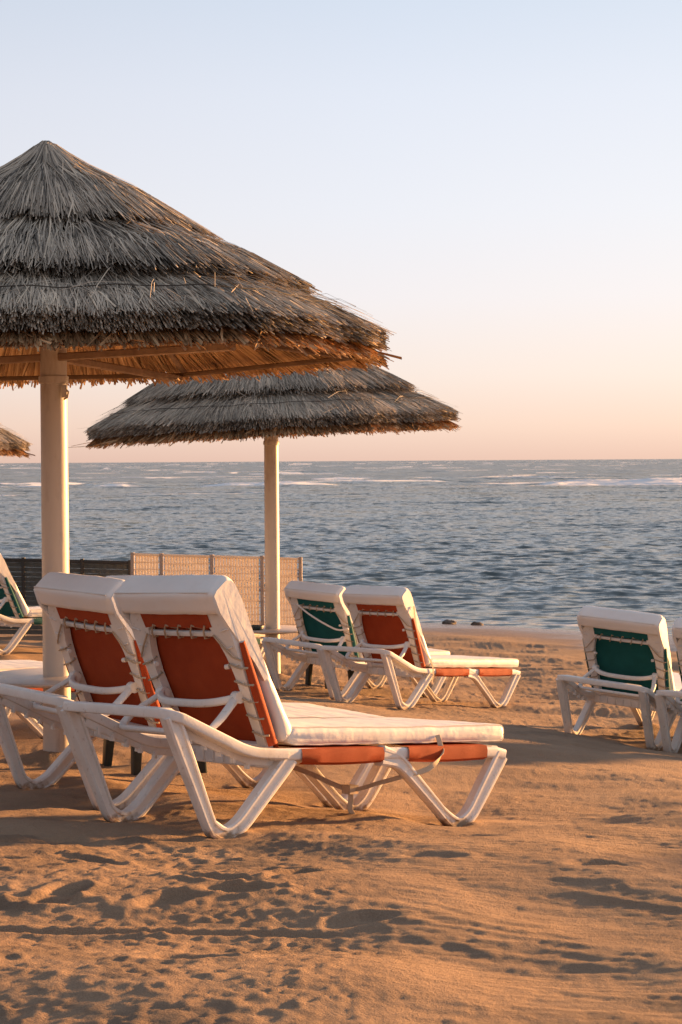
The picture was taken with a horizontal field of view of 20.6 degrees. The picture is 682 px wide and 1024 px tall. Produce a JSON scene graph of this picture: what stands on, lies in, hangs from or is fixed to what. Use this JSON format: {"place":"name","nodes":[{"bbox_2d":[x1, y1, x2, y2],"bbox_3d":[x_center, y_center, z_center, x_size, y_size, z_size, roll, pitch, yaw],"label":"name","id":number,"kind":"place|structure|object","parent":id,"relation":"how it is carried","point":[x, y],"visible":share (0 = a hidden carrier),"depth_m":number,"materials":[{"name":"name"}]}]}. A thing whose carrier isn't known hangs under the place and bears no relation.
{"place":"outdoors","nodes":[
{"label":"outdoors","id":0,"kind":"place"},
{"bbox_2d":[251,625,263,629],"bbox_3d":[-0.877,1.192,19.399,0.164,0.047,0.164,0,2,0],"label":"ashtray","id":1,"kind":"object","parent":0,"point":[257,627],"visible":0.77,"depth_m":19.33,"materials":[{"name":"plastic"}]},
{"bbox_2d":[0,620,681,1023],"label":"beach","id":2,"kind":"structure","parent":0,"point":[544,886],"depth_m":6.53,"materials":[{"name":"beige sand"}]},
{"bbox_2d":[0,423,34,458],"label":"thatched parasol","id":3,"kind":"object","parent":2,"relation":"on","point":[12,445],"visible":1,"depth_m":23.95,"materials":[{"name":"brown plant"}]},
{"bbox_2d":[0,554,41,655],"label":"sun lounger","id":4,"kind":"object","parent":2,"relation":"on","point":[15,611],"visible":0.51,"depth_m":19.61,"materials":[{"name":"white plastic"}]},
{"bbox_2d":[0,660,78,738],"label":"sun lounger","id":5,"kind":"object","parent":2,"relation":"on","point":[30,722],"visible":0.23,"depth_m":11.54,"materials":[{"name":"white plastic"}]},
{"bbox_2d":[0,557,130,635],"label":"woven fence","id":6,"kind":"object","parent":2,"relation":"on","point":[23,569],"visible":0.18,"depth_m":24.39,"materials":[{"name":"wicker"}]},
{"bbox_2d":[102,739,206,774],"bbox_3d":[-1.032,1.254,10.358,0.444,0.433,0.444,-1,2,-30],"label":"side table","id":7,"kind":"object","parent":2,"relation":"on","point":[108,750],"visible":0.06,"depth_m":10.27,"materials":[{"name":"plastic"}]},
{"bbox_2d":[106,575,264,655],"bbox_3d":[-1.697,1.190,19.530,0.801,1.105,1.974,-3,-2,40],"label":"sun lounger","id":8,"kind":"object","parent":2,"relation":"on","point":[125,577],"visible":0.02,"depth_m":19.87,"materials":[{"name":"white plastic"}]},
{"bbox_2d":[0,572,383,810],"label":"sun lounger","id":9,"kind":"object","parent":2,"relation":"on","point":[98,646],"visible":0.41,"depth_m":9.06,"materials":[{"name":"white plastic"}]},
{"bbox_2d":[0,140,401,751],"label":"thatched parasol","id":10,"kind":"object","parent":2,"relation":"on","point":[105,276],"visible":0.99,"depth_m":9.67,"materials":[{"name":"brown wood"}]},
{"bbox_2d":[130,552,302,649],"bbox_3d":[-1.543,1.161,23.235,2.148,1.328,0.064,0,2,5],"label":"fence","id":11,"kind":"object","parent":2,"relation":"on","point":[185,564],"visible":0.41,"depth_m":23.20,"materials":[{"name":"beige wicker"}]},
{"bbox_2d":[68,363,460,674],"bbox_3d":[-0.861,-0.108,19.503,4.214,3.983,4.171,0,2,0],"label":"thatched parasol","id":12,"kind":"object","parent":2,"relation":"on","point":[271,409],"visible":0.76,"depth_m":18.19,"materials":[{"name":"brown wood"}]},
{"bbox_2d":[60,575,506,838],"bbox_3d":[-0.203,0.863,8.392,1.998,1.105,0.817,5,-5,-41],"label":"sun lounger","id":13,"kind":"object","parent":2,"relation":"on","point":[215,695],"visible":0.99,"depth_m":8.06,"materials":[{"name":"white plastic"}]},
{"bbox_2d":[305,664,353,688],"bbox_3d":[-0.110,1.577,18.600,0.360,0.452,0.360,-2,2,-40],"label":"side table","id":14,"kind":"object","parent":2,"relation":"on","point":[308,675],"visible":0.12,"depth_m":18.59,"materials":[{"name":"plastic"}]},
{"bbox_2d":[262,581,449,699],"bbox_3d":[0.184,1.254,18.327,0.801,1.105,1.974,4,0,43],"label":"sun lounger","id":15,"kind":"object","parent":2,"relation":"on","point":[321,614],"visible":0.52,"depth_m":17.91,"materials":[{"name":"white plastic"}]},
{"bbox_2d":[320,585,520,709],"bbox_3d":[0.765,1.255,17.280,0.813,1.105,1.998,0,-4,43],"label":"sun lounger","id":16,"kind":"object","parent":2,"relation":"on","point":[391,645],"visible":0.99,"depth_m":16.89,"materials":[{"name":"white plastic"}]},
{"bbox_2d":[442,619,456,623],"bbox_3d":[1.701,1.764,29.671,0.206,0.132,0.206,1,2,42],"label":"rock","id":17,"kind":"object","parent":2,"relation":"on","point":[447,621],"visible":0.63,"depth_m":29.62,"materials":[{"name":"grey stone"}]},
{"bbox_2d":[470,621,482,624],"bbox_3d":[2.138,1.768,29.509,0.205,0.100,0.150,0,2,0],"label":"rock","id":18,"kind":"object","parent":2,"relation":"on","point":[476,623],"visible":0.6,"depth_m":29.47,"materials":[{"name":"grey stone"}]},
{"bbox_2d":[556,606,681,750],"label":"sun lounger","id":19,"kind":"object","parent":2,"relation":"on","point":[628,658],"visible":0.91,"depth_m":15.01,"materials":[{"name":"white plastic"}]},
{"bbox_2d":[655,617,681,752],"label":"sun lounger","id":20,"kind":"object","parent":2,"relation":"on","point":[663,698],"visible":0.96,"depth_m":14.53,"materials":[{"name":"white plastic"}]},
{"bbox_2d":[0,459,681,635],"bbox_3d":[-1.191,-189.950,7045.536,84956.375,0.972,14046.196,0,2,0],"label":"sea","id":21,"kind":"structure","parent":0,"point":[551,544],"depth_m":75.50,"materials":[{"name":"liquid"}]},
{"bbox_2d":[0,0,681,462],"label":"sky","id":22,"kind":"structure","parent":0,"point":[497,184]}
]}

